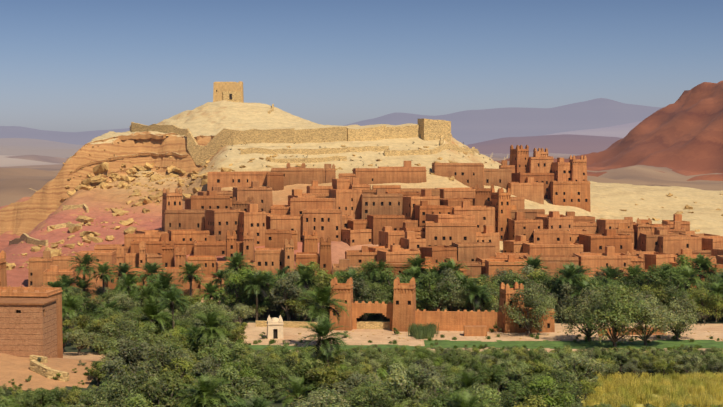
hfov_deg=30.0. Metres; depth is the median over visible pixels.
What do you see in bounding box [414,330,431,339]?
reed clump
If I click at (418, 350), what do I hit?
olive tree
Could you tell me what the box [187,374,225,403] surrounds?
olive tree
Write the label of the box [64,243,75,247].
boulder
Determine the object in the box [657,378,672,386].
crop
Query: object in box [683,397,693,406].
crop
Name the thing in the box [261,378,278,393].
olive tree
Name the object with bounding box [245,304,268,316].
olive tree
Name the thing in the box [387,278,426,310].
olive tree
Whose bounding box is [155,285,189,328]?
date palm
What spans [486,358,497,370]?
olive tree
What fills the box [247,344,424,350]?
field strip
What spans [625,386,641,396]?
crop
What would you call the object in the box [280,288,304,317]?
date palm
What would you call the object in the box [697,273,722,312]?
olive tree
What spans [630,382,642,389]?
crop
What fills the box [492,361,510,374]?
olive tree
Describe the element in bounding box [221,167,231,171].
boulder
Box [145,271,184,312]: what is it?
date palm
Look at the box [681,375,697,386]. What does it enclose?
crop
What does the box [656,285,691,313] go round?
tamarisk tree
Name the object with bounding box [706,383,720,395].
crop
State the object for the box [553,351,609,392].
olive tree
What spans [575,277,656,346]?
tamarisk tree
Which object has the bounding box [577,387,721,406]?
crop field
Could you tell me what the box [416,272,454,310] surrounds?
olive tree
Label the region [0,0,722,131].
sky
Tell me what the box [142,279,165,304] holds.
date palm
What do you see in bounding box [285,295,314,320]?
olive tree
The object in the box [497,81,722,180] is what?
red butte
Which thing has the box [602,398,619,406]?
crop
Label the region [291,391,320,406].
olive tree
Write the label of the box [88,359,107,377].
olive tree
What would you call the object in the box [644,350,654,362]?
olive tree
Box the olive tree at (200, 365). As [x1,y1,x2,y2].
[192,357,222,378]
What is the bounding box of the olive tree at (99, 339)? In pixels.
[92,333,109,351]
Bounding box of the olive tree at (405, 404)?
[395,397,411,406]
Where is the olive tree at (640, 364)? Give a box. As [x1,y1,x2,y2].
[628,355,648,373]
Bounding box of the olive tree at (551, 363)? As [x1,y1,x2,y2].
[529,360,557,372]
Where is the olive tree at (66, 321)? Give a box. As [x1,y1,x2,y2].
[62,313,75,326]
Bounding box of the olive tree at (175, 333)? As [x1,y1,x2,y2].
[163,328,188,347]
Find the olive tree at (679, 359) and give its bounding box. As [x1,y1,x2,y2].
[669,354,689,373]
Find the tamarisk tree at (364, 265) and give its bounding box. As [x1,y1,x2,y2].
[356,259,395,282]
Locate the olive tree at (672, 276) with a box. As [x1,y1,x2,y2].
[652,267,688,301]
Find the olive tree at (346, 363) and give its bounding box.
[337,360,351,367]
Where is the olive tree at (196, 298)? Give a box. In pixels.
[179,291,221,311]
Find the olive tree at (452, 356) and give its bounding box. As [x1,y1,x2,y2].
[433,349,465,365]
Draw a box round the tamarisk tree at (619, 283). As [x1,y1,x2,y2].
[607,277,638,292]
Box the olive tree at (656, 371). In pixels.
[646,357,672,376]
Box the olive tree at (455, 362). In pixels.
[440,361,457,366]
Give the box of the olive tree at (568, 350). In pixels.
[563,347,578,355]
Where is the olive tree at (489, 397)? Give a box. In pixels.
[465,389,502,406]
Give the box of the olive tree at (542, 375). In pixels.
[532,373,560,388]
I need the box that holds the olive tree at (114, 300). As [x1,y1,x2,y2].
[100,293,123,311]
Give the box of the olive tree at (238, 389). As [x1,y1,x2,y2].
[216,365,261,406]
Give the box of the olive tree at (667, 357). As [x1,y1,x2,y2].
[652,351,671,367]
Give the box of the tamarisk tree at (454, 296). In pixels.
[425,273,470,310]
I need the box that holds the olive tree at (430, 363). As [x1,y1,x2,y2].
[418,358,445,377]
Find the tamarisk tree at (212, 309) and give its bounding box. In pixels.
[184,300,234,331]
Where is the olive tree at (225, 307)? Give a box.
[194,303,231,311]
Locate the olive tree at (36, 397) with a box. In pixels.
[30,393,48,406]
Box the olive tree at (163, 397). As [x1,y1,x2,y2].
[138,369,186,406]
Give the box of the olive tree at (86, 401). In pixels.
[78,390,94,406]
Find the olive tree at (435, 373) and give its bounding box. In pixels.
[411,358,446,393]
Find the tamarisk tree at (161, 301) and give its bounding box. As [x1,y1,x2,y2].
[143,292,181,310]
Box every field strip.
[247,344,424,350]
[424,340,722,348]
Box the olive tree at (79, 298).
[72,292,97,314]
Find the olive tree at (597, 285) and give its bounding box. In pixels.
[576,279,617,315]
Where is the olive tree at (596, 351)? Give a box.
[582,346,599,358]
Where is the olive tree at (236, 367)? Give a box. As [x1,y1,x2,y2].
[219,361,256,387]
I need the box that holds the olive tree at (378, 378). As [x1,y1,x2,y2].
[363,373,398,399]
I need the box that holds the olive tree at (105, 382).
[98,378,127,395]
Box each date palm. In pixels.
[42,280,72,294]
[48,274,82,291]
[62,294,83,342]
[66,275,97,297]
[67,252,102,304]
[89,261,118,301]
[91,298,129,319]
[108,262,139,281]
[110,272,141,305]
[113,289,142,303]
[129,282,161,316]
[129,299,177,337]
[135,261,167,286]
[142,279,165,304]
[144,273,173,286]
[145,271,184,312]
[149,311,179,328]
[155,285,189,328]
[169,373,235,406]
[177,260,206,295]
[179,325,207,347]
[186,311,233,347]
[195,281,221,308]
[208,268,228,301]
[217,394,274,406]
[221,252,256,275]
[223,262,245,271]
[237,269,273,321]
[245,290,271,318]
[254,270,279,317]
[274,266,294,279]
[276,374,316,406]
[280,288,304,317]
[283,262,319,286]
[293,269,319,291]
[296,317,351,383]
[298,285,352,346]
[337,267,373,295]
[339,273,371,294]
[361,259,396,293]
[399,253,431,277]
[400,268,416,282]
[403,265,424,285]
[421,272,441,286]
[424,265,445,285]
[432,260,455,274]
[436,258,469,279]
[438,271,477,302]
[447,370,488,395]
[457,280,492,311]
[463,284,496,311]
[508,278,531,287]
[514,253,550,275]
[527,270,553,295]
[553,263,586,317]
[558,262,590,278]
[559,263,593,277]
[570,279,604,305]
[589,278,611,302]
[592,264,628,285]
[618,263,648,284]
[648,262,673,281]
[662,264,700,284]
[675,264,706,288]
[688,253,717,276]
[690,256,721,283]
[707,282,722,321]
[713,268,722,284]
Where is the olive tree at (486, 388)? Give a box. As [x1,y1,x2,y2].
[477,382,502,406]
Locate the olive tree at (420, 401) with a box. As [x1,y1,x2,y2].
[410,397,426,406]
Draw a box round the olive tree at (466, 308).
[457,299,469,310]
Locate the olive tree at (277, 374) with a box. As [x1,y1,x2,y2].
[271,367,288,379]
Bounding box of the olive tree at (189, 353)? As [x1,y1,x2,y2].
[180,348,195,359]
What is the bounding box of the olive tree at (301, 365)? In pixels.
[284,355,324,389]
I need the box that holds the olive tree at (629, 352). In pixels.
[619,348,636,357]
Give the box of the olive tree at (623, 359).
[612,347,629,372]
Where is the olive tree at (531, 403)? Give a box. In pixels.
[513,393,547,406]
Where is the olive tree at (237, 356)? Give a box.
[232,352,246,362]
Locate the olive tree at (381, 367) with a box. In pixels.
[377,362,389,378]
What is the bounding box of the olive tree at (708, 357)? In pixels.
[700,355,711,372]
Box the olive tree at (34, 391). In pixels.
[24,387,42,402]
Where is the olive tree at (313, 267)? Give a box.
[295,261,329,289]
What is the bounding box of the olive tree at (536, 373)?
[529,371,555,382]
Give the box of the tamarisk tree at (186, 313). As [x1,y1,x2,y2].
[175,304,207,326]
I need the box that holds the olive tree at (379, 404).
[366,400,388,406]
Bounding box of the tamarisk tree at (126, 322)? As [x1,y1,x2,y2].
[114,313,134,332]
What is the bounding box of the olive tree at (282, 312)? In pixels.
[276,306,292,319]
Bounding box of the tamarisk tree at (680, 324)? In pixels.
[655,296,705,339]
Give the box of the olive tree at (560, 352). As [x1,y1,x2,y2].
[555,348,572,364]
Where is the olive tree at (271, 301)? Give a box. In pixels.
[246,286,280,317]
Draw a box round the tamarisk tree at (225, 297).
[216,283,253,305]
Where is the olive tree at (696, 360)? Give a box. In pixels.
[677,357,704,371]
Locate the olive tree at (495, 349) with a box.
[494,348,506,358]
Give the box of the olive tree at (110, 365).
[99,356,140,389]
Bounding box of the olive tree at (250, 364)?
[229,356,264,373]
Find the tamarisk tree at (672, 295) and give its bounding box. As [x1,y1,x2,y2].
[655,290,697,319]
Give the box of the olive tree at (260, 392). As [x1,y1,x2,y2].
[254,384,272,395]
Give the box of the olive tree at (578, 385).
[558,382,583,402]
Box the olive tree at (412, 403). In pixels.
[408,400,433,406]
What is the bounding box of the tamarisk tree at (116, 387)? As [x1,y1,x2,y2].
[84,373,146,406]
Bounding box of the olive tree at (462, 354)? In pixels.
[453,349,473,363]
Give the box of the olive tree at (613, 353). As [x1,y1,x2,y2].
[602,347,628,370]
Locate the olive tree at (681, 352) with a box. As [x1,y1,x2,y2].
[676,347,688,364]
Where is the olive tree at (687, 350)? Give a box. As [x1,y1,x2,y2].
[679,345,692,352]
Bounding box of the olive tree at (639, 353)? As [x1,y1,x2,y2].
[628,347,644,362]
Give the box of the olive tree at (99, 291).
[87,284,110,302]
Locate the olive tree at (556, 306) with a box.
[553,304,560,316]
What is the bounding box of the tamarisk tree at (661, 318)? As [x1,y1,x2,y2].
[617,289,678,345]
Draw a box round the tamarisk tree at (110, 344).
[84,316,150,355]
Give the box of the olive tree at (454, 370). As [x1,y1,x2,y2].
[442,366,461,387]
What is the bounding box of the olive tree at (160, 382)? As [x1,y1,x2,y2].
[145,377,176,399]
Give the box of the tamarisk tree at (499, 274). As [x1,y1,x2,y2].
[483,267,514,305]
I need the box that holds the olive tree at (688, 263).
[660,254,695,269]
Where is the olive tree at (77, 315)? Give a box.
[62,298,83,319]
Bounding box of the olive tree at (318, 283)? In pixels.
[309,269,339,313]
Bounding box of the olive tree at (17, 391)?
[10,389,23,399]
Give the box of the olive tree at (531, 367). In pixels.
[514,364,535,377]
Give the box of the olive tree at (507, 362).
[503,355,526,370]
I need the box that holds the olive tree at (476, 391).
[456,383,483,405]
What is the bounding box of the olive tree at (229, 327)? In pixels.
[194,316,235,333]
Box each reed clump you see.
[408,323,422,332]
[408,326,422,336]
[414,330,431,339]
[420,326,438,335]
[421,325,434,337]
[424,322,438,333]
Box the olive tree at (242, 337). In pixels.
[230,327,246,340]
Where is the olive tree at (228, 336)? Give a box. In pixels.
[220,328,234,341]
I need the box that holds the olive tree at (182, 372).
[160,356,194,399]
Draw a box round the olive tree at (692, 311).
[682,304,701,316]
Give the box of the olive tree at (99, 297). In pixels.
[86,289,124,309]
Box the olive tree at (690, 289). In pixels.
[687,286,700,297]
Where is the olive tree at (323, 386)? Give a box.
[314,382,346,405]
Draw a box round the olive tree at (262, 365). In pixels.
[251,357,278,378]
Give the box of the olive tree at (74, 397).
[63,389,88,406]
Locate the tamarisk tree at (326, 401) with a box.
[288,386,352,406]
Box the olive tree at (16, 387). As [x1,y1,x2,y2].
[8,384,24,394]
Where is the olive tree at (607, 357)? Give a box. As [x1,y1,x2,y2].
[604,356,618,369]
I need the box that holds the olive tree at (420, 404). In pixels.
[412,402,429,406]
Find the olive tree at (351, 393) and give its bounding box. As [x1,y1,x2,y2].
[345,387,364,406]
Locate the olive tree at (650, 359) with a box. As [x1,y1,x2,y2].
[634,354,653,369]
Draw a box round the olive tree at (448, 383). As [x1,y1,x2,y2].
[439,373,478,391]
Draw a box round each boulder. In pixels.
[6,264,14,269]
[31,246,40,251]
[50,248,61,256]
[52,239,64,243]
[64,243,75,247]
[67,190,76,195]
[68,226,80,232]
[75,215,93,222]
[77,184,91,189]
[80,231,100,236]
[81,178,91,185]
[82,233,94,238]
[87,175,101,182]
[87,237,102,242]
[93,164,106,173]
[99,182,112,188]
[101,162,108,170]
[106,235,114,240]
[110,208,128,215]
[119,181,130,188]
[119,218,133,225]
[124,226,136,234]
[125,176,134,181]
[126,168,136,174]
[128,191,141,197]
[133,165,146,170]
[138,197,151,203]
[142,208,149,212]
[144,162,153,170]
[148,195,159,200]
[150,176,159,180]
[155,187,169,196]
[166,166,174,172]
[166,173,176,176]
[173,167,185,174]
[182,193,191,199]
[192,187,200,192]
[201,179,207,185]
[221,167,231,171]
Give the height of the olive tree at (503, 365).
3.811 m
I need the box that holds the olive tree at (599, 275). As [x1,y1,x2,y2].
[594,271,603,280]
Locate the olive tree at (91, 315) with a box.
[85,306,103,322]
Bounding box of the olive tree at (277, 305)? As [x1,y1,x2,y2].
[266,288,283,314]
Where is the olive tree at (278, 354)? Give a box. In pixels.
[263,350,288,361]
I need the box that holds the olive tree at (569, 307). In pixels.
[560,303,577,320]
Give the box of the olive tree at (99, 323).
[89,313,121,339]
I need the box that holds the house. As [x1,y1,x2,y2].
[0,250,68,381]
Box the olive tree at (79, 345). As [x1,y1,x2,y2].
[63,327,100,355]
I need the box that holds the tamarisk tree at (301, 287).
[272,283,306,311]
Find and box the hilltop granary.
[213,81,243,102]
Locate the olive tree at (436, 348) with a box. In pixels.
[434,346,443,352]
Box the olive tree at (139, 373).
[132,370,144,385]
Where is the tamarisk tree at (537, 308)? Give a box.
[499,285,560,334]
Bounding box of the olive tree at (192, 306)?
[188,301,204,317]
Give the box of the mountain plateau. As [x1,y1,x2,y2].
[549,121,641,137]
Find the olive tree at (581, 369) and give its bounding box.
[576,366,585,377]
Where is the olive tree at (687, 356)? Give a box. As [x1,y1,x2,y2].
[680,353,713,368]
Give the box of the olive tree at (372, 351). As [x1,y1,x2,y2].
[365,347,382,359]
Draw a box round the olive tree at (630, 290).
[607,286,636,309]
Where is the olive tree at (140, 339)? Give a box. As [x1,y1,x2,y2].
[128,335,157,351]
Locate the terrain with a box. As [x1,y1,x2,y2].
[0,100,722,390]
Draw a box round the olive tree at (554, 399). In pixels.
[525,376,574,406]
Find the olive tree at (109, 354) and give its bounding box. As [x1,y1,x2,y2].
[96,351,120,371]
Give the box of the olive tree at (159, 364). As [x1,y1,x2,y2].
[151,359,164,369]
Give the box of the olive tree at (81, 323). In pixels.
[62,314,90,343]
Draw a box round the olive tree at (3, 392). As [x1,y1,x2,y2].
[1,390,11,398]
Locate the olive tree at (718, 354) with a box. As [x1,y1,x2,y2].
[704,350,722,364]
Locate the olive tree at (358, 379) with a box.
[330,371,371,396]
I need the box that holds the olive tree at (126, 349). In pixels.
[113,334,150,374]
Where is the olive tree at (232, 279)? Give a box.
[213,265,254,307]
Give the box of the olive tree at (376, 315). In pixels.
[356,283,389,316]
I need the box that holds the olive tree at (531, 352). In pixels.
[526,348,540,365]
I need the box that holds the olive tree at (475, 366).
[471,362,490,387]
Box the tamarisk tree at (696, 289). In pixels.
[685,281,722,316]
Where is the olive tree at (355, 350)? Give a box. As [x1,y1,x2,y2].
[348,346,363,353]
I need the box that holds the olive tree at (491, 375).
[482,368,500,386]
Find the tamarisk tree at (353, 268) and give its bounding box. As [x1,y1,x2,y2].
[346,265,375,283]
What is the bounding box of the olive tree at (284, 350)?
[274,347,290,363]
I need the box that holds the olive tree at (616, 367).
[600,361,619,378]
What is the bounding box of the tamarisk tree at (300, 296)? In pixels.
[289,289,327,321]
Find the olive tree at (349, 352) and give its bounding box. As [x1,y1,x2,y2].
[341,350,353,361]
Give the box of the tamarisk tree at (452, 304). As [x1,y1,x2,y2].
[435,288,469,310]
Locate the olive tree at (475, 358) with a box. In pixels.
[463,354,487,371]
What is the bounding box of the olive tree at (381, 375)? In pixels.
[358,367,391,395]
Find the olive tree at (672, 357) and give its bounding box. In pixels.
[669,354,682,371]
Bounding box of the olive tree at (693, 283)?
[676,267,701,289]
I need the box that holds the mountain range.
[0,98,662,144]
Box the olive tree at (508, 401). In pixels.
[498,380,533,406]
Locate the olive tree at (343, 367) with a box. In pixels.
[334,365,347,379]
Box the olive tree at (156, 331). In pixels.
[123,322,170,341]
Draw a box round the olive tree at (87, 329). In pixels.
[78,325,99,348]
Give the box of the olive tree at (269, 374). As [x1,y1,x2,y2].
[257,365,276,383]
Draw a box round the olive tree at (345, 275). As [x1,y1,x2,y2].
[330,269,356,286]
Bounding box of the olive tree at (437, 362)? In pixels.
[429,357,452,368]
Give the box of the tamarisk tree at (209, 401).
[193,395,223,406]
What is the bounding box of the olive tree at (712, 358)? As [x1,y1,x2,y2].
[703,355,722,365]
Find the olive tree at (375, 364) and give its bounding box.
[366,359,380,375]
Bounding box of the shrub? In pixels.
[488,325,501,332]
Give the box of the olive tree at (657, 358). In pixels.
[651,354,668,374]
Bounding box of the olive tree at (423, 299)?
[418,283,447,308]
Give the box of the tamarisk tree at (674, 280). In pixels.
[664,279,694,294]
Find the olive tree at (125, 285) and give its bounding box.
[116,277,142,296]
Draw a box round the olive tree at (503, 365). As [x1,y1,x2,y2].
[491,362,506,370]
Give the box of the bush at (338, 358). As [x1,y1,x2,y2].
[309,349,345,367]
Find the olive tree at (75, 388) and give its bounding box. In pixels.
[70,386,81,393]
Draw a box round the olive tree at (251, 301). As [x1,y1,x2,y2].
[224,287,258,320]
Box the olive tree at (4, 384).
[0,383,8,395]
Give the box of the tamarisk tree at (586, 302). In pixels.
[558,286,611,341]
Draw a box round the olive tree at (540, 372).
[521,364,543,376]
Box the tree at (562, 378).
[521,367,590,405]
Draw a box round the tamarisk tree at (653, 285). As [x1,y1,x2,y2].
[640,283,668,299]
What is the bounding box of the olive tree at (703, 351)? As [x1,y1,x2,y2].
[697,348,706,355]
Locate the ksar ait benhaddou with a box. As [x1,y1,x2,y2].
[28,145,722,301]
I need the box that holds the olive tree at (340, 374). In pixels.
[319,368,354,391]
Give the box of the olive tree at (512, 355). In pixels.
[505,353,515,366]
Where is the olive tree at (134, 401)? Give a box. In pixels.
[124,393,163,406]
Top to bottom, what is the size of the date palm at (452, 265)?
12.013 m
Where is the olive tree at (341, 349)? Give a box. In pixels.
[330,348,347,355]
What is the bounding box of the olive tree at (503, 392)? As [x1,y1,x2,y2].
[479,384,513,404]
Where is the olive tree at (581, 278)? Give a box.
[576,275,602,295]
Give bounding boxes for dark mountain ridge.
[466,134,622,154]
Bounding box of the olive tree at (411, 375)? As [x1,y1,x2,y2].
[393,363,434,401]
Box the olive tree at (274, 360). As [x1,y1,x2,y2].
[268,358,284,365]
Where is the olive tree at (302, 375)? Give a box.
[289,356,326,392]
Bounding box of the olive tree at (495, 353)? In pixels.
[488,351,505,362]
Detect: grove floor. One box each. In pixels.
[3,354,722,406]
[62,304,252,351]
[248,306,722,322]
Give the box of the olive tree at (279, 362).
[265,357,297,367]
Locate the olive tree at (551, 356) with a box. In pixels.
[540,352,559,362]
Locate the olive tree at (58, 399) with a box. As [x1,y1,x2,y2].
[51,388,61,405]
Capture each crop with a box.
[581,399,596,406]
[583,392,599,399]
[583,400,605,406]
[591,394,603,402]
[594,386,602,394]
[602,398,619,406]
[604,383,616,392]
[604,384,616,393]
[608,393,626,403]
[609,389,621,396]
[611,371,623,378]
[617,391,630,398]
[617,399,636,406]
[619,379,636,390]
[622,371,639,378]
[624,398,635,406]
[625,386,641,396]
[625,393,640,403]
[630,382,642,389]
[632,391,647,403]
[637,372,651,378]
[637,392,657,402]
[640,386,651,394]
[641,398,656,406]
[645,382,657,393]
[646,382,666,393]
[649,376,661,386]
[651,372,668,379]
[651,394,668,406]
[652,399,664,406]
[656,384,668,395]
[656,387,673,398]
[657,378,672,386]
[662,399,680,406]
[666,371,683,382]
[669,390,677,398]
[672,389,693,396]
[677,392,689,397]
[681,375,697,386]
[683,386,696,393]
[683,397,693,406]
[687,384,709,395]
[691,395,707,405]
[693,397,704,406]
[695,381,709,390]
[699,398,716,406]
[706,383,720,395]
[707,381,722,391]
[710,387,722,394]
[710,391,722,400]
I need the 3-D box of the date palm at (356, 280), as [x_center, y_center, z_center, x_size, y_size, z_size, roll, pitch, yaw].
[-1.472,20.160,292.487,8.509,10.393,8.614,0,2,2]
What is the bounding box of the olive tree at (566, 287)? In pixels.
[548,282,594,315]
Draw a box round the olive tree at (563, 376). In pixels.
[557,370,574,383]
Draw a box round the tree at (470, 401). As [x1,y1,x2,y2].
[436,388,500,406]
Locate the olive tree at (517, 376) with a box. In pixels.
[499,362,528,401]
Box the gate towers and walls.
[256,277,665,335]
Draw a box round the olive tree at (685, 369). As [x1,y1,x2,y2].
[678,363,698,374]
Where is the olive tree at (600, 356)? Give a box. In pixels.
[595,351,609,362]
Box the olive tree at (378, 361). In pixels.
[365,358,383,369]
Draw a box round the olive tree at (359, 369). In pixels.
[345,368,366,397]
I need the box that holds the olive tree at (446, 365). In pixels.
[441,360,460,369]
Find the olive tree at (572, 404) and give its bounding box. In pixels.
[563,398,579,406]
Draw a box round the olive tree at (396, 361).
[389,358,407,383]
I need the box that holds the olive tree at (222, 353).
[196,341,247,362]
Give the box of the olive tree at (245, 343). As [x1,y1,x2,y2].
[236,341,247,346]
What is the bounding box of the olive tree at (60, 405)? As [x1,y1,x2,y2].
[58,401,74,406]
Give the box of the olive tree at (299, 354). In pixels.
[298,349,332,358]
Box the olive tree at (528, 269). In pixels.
[518,265,548,284]
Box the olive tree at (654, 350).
[645,347,655,357]
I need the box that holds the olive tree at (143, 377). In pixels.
[138,373,165,399]
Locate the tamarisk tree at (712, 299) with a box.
[685,286,722,322]
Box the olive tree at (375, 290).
[353,286,380,320]
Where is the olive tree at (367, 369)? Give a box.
[361,364,375,375]
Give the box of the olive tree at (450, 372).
[434,367,467,386]
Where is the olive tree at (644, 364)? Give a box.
[623,358,645,371]
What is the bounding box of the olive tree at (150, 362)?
[137,357,161,370]
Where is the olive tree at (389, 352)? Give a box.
[365,348,399,359]
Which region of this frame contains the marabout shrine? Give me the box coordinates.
[266,315,283,338]
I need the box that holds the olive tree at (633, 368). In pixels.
[622,360,646,378]
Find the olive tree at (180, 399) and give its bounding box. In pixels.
[175,393,188,402]
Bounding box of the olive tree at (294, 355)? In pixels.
[282,351,299,366]
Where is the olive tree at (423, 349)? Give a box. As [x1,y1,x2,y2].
[418,346,432,360]
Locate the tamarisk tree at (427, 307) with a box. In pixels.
[422,302,433,310]
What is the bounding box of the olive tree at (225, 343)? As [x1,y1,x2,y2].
[206,337,234,348]
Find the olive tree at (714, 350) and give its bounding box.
[706,346,722,355]
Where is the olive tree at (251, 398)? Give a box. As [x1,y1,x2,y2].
[243,393,273,406]
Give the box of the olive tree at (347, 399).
[320,388,356,406]
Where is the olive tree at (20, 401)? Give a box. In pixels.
[14,391,35,406]
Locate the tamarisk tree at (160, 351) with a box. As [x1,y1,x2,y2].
[134,341,198,380]
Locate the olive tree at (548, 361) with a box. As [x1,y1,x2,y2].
[539,357,560,367]
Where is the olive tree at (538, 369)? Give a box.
[525,361,559,374]
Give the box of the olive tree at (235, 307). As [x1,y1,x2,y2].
[230,303,249,319]
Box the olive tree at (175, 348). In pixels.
[152,341,191,363]
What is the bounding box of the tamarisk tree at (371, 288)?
[358,282,379,301]
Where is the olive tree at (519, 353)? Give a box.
[514,349,530,362]
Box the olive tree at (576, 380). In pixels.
[569,372,586,388]
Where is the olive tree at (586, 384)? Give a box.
[573,377,602,400]
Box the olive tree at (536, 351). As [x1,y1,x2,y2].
[526,349,546,358]
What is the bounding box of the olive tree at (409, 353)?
[404,351,417,363]
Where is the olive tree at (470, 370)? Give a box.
[461,367,477,382]
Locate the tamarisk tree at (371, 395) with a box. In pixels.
[346,376,411,406]
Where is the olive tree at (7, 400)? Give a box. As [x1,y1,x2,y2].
[0,394,24,406]
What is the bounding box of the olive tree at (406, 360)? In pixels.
[379,352,415,368]
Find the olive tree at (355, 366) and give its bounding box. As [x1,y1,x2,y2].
[348,363,363,381]
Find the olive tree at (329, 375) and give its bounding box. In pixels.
[306,362,363,391]
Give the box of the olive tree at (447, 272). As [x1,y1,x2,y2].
[440,267,466,288]
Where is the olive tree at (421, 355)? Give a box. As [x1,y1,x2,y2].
[416,351,431,361]
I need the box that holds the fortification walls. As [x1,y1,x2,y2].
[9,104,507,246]
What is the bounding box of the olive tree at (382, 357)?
[377,354,390,366]
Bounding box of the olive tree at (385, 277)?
[377,267,411,301]
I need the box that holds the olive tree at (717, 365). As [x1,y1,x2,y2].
[706,358,722,374]
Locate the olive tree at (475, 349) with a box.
[468,347,485,355]
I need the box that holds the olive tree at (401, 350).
[394,345,411,356]
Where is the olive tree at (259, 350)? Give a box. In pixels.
[255,349,270,356]
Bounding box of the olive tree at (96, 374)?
[89,361,105,385]
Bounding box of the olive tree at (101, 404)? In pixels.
[66,394,124,406]
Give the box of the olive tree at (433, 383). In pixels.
[424,375,452,402]
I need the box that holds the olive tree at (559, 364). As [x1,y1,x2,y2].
[552,360,572,374]
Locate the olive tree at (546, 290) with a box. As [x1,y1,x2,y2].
[510,282,559,305]
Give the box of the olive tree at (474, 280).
[466,274,496,284]
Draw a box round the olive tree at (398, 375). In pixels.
[364,361,408,405]
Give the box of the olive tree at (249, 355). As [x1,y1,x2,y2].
[245,353,255,367]
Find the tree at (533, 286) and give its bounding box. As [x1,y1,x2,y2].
[523,278,558,317]
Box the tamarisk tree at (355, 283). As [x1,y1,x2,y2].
[329,274,378,314]
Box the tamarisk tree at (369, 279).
[361,272,393,291]
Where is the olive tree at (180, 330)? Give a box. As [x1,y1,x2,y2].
[166,325,192,347]
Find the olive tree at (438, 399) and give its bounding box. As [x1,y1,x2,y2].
[419,387,464,406]
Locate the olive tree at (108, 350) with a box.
[102,348,118,359]
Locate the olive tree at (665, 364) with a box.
[650,359,676,375]
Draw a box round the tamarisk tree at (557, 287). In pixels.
[539,273,580,316]
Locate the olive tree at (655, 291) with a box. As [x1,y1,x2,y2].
[626,284,680,320]
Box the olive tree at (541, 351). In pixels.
[534,348,549,362]
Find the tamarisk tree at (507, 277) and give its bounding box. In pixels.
[488,270,524,308]
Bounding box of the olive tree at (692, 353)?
[681,350,701,364]
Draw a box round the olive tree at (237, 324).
[226,322,240,339]
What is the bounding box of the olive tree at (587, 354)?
[568,351,596,373]
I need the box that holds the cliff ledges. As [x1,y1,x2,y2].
[66,132,214,178]
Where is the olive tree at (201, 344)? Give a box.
[186,326,216,353]
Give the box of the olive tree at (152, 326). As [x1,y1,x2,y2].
[124,322,159,345]
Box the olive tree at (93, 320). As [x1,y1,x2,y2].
[85,317,103,332]
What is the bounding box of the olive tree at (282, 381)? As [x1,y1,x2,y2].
[275,366,300,395]
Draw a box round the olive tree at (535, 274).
[525,268,555,291]
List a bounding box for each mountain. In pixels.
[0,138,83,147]
[0,145,80,157]
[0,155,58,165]
[0,165,23,166]
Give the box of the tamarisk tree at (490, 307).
[464,286,498,311]
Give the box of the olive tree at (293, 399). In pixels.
[285,390,302,406]
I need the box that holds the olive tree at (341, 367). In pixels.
[326,362,352,374]
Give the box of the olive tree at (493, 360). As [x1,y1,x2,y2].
[487,357,501,364]
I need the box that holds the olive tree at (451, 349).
[442,346,462,356]
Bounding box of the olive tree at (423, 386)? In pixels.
[412,384,428,404]
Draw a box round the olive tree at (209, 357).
[199,352,213,360]
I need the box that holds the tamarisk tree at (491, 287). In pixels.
[465,279,498,310]
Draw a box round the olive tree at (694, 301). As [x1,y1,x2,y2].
[683,293,707,311]
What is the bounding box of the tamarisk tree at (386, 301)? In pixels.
[368,289,392,320]
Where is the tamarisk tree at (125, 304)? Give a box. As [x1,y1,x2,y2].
[100,290,143,320]
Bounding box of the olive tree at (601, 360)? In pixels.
[595,358,614,371]
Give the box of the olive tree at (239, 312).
[223,305,254,323]
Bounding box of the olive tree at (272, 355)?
[262,353,280,362]
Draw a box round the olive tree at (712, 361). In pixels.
[701,359,721,373]
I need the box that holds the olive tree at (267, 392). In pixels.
[253,382,284,401]
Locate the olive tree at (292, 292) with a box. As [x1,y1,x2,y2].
[263,269,302,320]
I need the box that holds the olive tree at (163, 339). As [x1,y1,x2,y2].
[141,331,184,368]
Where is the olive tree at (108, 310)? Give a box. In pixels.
[96,306,124,331]
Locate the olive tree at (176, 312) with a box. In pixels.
[167,309,180,317]
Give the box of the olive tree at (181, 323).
[169,317,189,329]
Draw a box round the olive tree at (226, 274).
[222,269,250,301]
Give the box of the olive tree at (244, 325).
[230,321,247,333]
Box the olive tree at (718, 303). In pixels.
[706,296,722,311]
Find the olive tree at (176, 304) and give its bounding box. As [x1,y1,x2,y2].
[170,300,184,316]
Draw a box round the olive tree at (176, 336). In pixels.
[163,329,190,344]
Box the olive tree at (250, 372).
[241,369,264,394]
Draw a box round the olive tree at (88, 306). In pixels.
[78,300,98,314]
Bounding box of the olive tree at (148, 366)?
[141,361,159,376]
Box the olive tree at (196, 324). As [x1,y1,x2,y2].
[191,318,206,336]
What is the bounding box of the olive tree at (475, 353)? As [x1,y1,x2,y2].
[469,352,493,360]
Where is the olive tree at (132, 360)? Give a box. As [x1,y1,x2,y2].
[123,350,140,374]
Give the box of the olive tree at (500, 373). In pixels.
[477,365,518,393]
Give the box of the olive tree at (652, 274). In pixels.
[629,263,663,292]
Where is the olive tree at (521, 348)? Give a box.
[503,347,528,352]
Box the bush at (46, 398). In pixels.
[16,388,68,406]
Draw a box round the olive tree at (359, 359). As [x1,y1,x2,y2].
[347,353,364,367]
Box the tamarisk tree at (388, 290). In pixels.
[382,280,422,301]
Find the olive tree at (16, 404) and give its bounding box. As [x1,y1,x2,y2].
[4,398,20,406]
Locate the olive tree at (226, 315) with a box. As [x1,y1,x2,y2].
[205,306,232,319]
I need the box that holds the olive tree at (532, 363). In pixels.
[508,361,535,367]
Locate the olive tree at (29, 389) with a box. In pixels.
[25,388,49,395]
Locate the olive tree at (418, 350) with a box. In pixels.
[415,347,434,356]
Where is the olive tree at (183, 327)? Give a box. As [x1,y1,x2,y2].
[173,324,191,337]
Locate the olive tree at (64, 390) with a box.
[58,387,72,404]
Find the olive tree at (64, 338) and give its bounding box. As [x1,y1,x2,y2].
[62,324,71,352]
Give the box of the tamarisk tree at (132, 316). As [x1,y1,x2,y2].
[108,307,159,339]
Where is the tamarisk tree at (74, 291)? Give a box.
[64,286,85,301]

